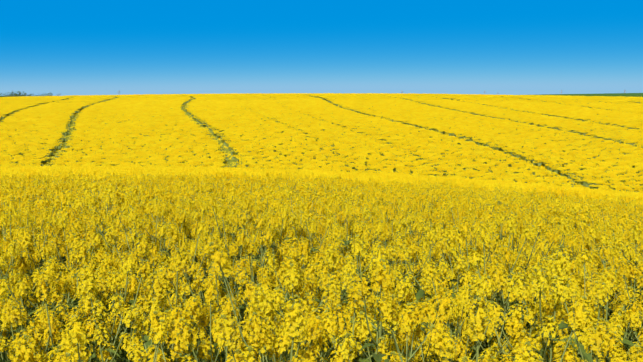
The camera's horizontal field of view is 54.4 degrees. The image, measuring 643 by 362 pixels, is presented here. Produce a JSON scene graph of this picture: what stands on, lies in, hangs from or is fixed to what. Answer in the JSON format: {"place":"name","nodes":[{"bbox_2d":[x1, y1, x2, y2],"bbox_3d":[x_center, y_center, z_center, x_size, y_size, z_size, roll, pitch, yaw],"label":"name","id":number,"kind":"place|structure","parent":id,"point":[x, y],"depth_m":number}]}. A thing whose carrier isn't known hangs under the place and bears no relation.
{"place":"outdoors","nodes":[
{"label":"outdoors","id":0,"kind":"place"},
{"bbox_2d":[0,93,642,361],"bbox_3d":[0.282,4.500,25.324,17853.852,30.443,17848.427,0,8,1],"label":"terrain","id":1,"kind":"structure","parent":0,"point":[230,162],"depth_m":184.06},
{"bbox_2d":[0,0,642,95],"label":"sky","id":2,"kind":"structure","parent":0,"point":[65,47]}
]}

